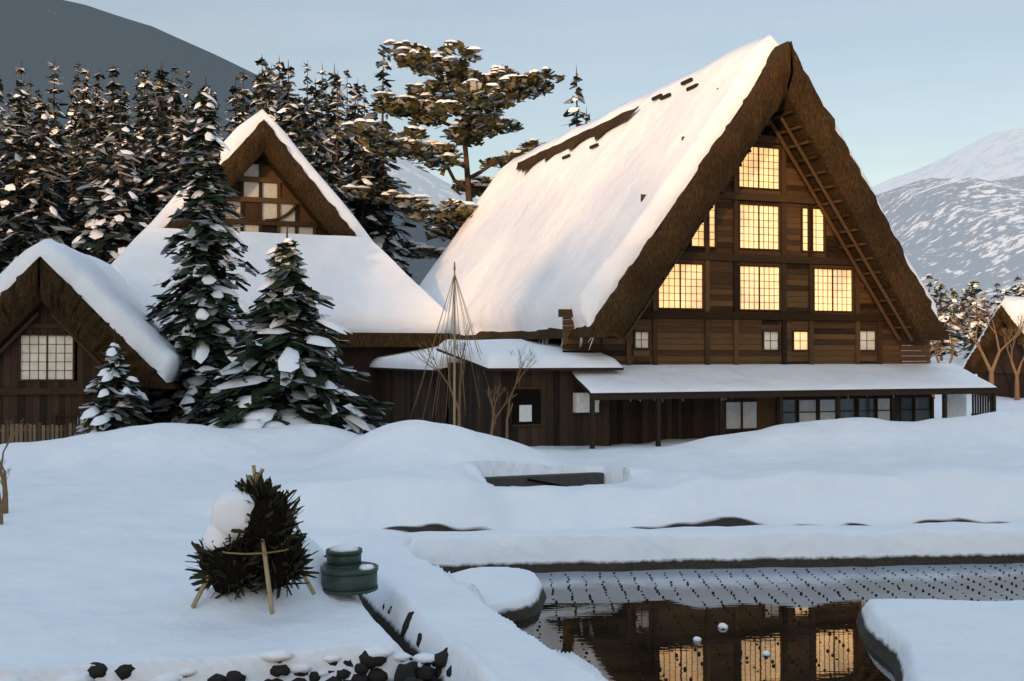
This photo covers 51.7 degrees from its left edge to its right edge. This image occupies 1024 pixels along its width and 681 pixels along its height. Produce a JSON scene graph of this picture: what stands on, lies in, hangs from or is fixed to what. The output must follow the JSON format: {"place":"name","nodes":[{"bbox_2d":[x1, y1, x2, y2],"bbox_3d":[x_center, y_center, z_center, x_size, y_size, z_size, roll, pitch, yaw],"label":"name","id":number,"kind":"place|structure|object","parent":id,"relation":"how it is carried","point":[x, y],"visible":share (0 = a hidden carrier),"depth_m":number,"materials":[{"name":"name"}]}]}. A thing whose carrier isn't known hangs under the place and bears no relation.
{"place":"outdoors","nodes":[
{"label":"outdoors","id":0,"kind":"place"},
{"bbox_2d":[0,0,460,284],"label":"mountain","id":1,"kind":"structure","parent":0,"point":[36,36],"depth_m":310.12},
{"bbox_2d":[308,104,478,208],"bbox_3d":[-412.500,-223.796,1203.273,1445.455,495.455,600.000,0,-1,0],"label":"mountain","id":2,"kind":"structure","parent":0,"point":[420,181],"depth_m":1384.89,"materials":[{"name":"white snow"}]},
{"bbox_2d":[0,356,1023,680],"bbox_3d":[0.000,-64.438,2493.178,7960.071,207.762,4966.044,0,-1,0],"label":"ground snow","id":3,"kind":"structure","parent":0,"point":[100,532],"depth_m":20.31,"materials":[{"name":"white snow"}]},
{"bbox_2d":[0,239,185,443],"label":"house","id":4,"kind":"structure","parent":3,"relation":"on","point":[65,310],"depth_m":33.05,"materials":[{"name":"brown wood"}]},
{"bbox_2d":[74,328,153,434],"bbox_3d":[-11.710,1.622,31.583,2.915,3.982,2.809,0,-1,0],"label":"small conifer tree","id":5,"kind":"object","parent":3,"relation":"on","point":[117,396],"visible":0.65,"depth_m":31.23,"materials":[{"name":"green plant"}]},
{"bbox_2d":[143,78,260,423],"bbox_3d":[-10.745,-2.268,36.732,5.514,13.613,6.324,0,-1,0],"label":"tall spruce tree","id":6,"kind":"object","parent":3,"relation":"on","point":[201,331],"visible":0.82,"depth_m":35.88,"materials":[{"name":"green plant"}]},
{"bbox_2d":[0,594,451,680],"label":"stones","id":7,"kind":"object","parent":3,"relation":"on","point":[416,669],"visible":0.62,"depth_m":12.30,"materials":[{"name":"black stone"}]},
{"bbox_2d":[184,465,319,613],"bbox_3d":[-3.486,2.594,14.198,1.703,1.825,1.385,0,-1,10],"label":"wrapped shrub","id":8,"kind":"object","parent":3,"relation":"on","point":[249,538],"visible":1,"depth_m":13.92,"materials":[{"name":"green plant"}]},
{"bbox_2d":[111,109,450,421],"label":"house","id":9,"kind":"structure","parent":3,"relation":"on","point":[384,303],"depth_m":45.50,"materials":[{"name":"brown wood"}]},
{"bbox_2d":[181,222,393,434],"bbox_3d":[-6.701,0.090,32.503,6.392,7.512,5.618,1,-1,-38],"label":"spruce tree","id":10,"kind":"object","parent":3,"relation":"on","point":[284,370],"visible":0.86,"depth_m":31.61,"materials":[{"name":"green plant"}]},
{"bbox_2d":[0,57,590,281],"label":"conifer trees","id":11,"kind":"object","parent":3,"relation":"on","point":[96,200],"visible":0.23,"depth_m":64.20,"materials":[{"name":"green plant"}]},
{"bbox_2d":[292,502,300,532],"bbox_3d":[-3.228,2.732,15.634,0.380,0.688,0.380,0,-1,0],"label":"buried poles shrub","id":12,"kind":"object","parent":3,"relation":"on","point":[297,528],"visible":0.09,"depth_m":15.66,"materials":[{"name":"wood"}]},
{"bbox_2d":[320,544,377,594],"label":"pots","id":13,"kind":"object","parent":3,"relation":"on","point":[345,569],"visible":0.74,"depth_m":14.94,"materials":[{"name":"green ceramic"}]},
{"bbox_2d":[330,39,564,260],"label":"pine tree","id":14,"kind":"object","parent":3,"relation":"on","point":[496,87],"visible":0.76,"depth_m":60.91,"materials":[{"name":"green plant"}]},
{"bbox_2d":[410,261,536,439],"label":"yukitsuri pole ropes","id":15,"kind":"object","parent":3,"relation":"on","point":[453,391],"visible":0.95,"depth_m":32.17,"materials":[{"name":"brown wood"}]},
{"bbox_2d":[0,297,1023,524],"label":"bare trees","id":16,"kind":"object","parent":3,"relation":"on","point":[4,509],"visible":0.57,"depth_m":64.03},
{"bbox_2d":[484,472,603,486],"bbox_3d":[1.133,3.770,24.823,4.026,1.160,1.885,0,-1,0],"label":"water channel","id":17,"kind":"object","parent":3,"relation":"on","point":[575,479],"visible":0.28,"depth_m":25.01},
{"bbox_2d":[369,35,998,448],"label":"house","id":18,"kind":"structure","parent":3,"relation":"on","point":[711,249],"depth_m":35.50,"materials":[{"name":"brown wood"}]},
{"bbox_2d":[914,274,1023,360],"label":"forest","id":19,"kind":"object","parent":3,"relation":"on","point":[958,334],"visible":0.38,"depth_m":212.90,"materials":[{"name":"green plant"}]},
{"bbox_2d":[963,296,1023,397],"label":"house","id":20,"kind":"structure","parent":3,"relation":"on","point":[1008,311],"depth_m":70.53,"materials":[{"name":"brown wood"}]},
{"bbox_2d":[66,0,1023,198],"label":"sky","id":21,"kind":"structure","parent":0,"point":[907,85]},
{"bbox_2d":[513,563,1023,680],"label":"paddy water","id":22,"kind":"structure","parent":0,"point":[853,659],"depth_m":16.27,"materials":[{"name":"brown liquid"}]},
{"bbox_2d":[693,623,770,655],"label":"paddy snow lumps","id":23,"kind":"object","parent":22,"relation":"on","point":[725,626],"visible":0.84,"depth_m":14.82,"materials":[{"name":"white snow"}]},
{"bbox_2d":[516,564,1023,680],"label":"rice stubble","id":24,"kind":"object","parent":22,"relation":"on","point":[699,653],"visible":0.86,"depth_m":16.61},
{"bbox_2d":[872,129,1023,194],"bbox_3d":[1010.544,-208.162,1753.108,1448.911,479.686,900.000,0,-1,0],"label":"mountain","id":25,"kind":"structure","parent":0,"point":[995,156],"depth_m":2042.77,"materials":[{"name":"white snow"}]},
{"bbox_2d":[876,176,1023,356],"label":"mountain","id":26,"kind":"structure","parent":0,"point":[957,234],"depth_m":546.79,"materials":[{"name":"white snow"}]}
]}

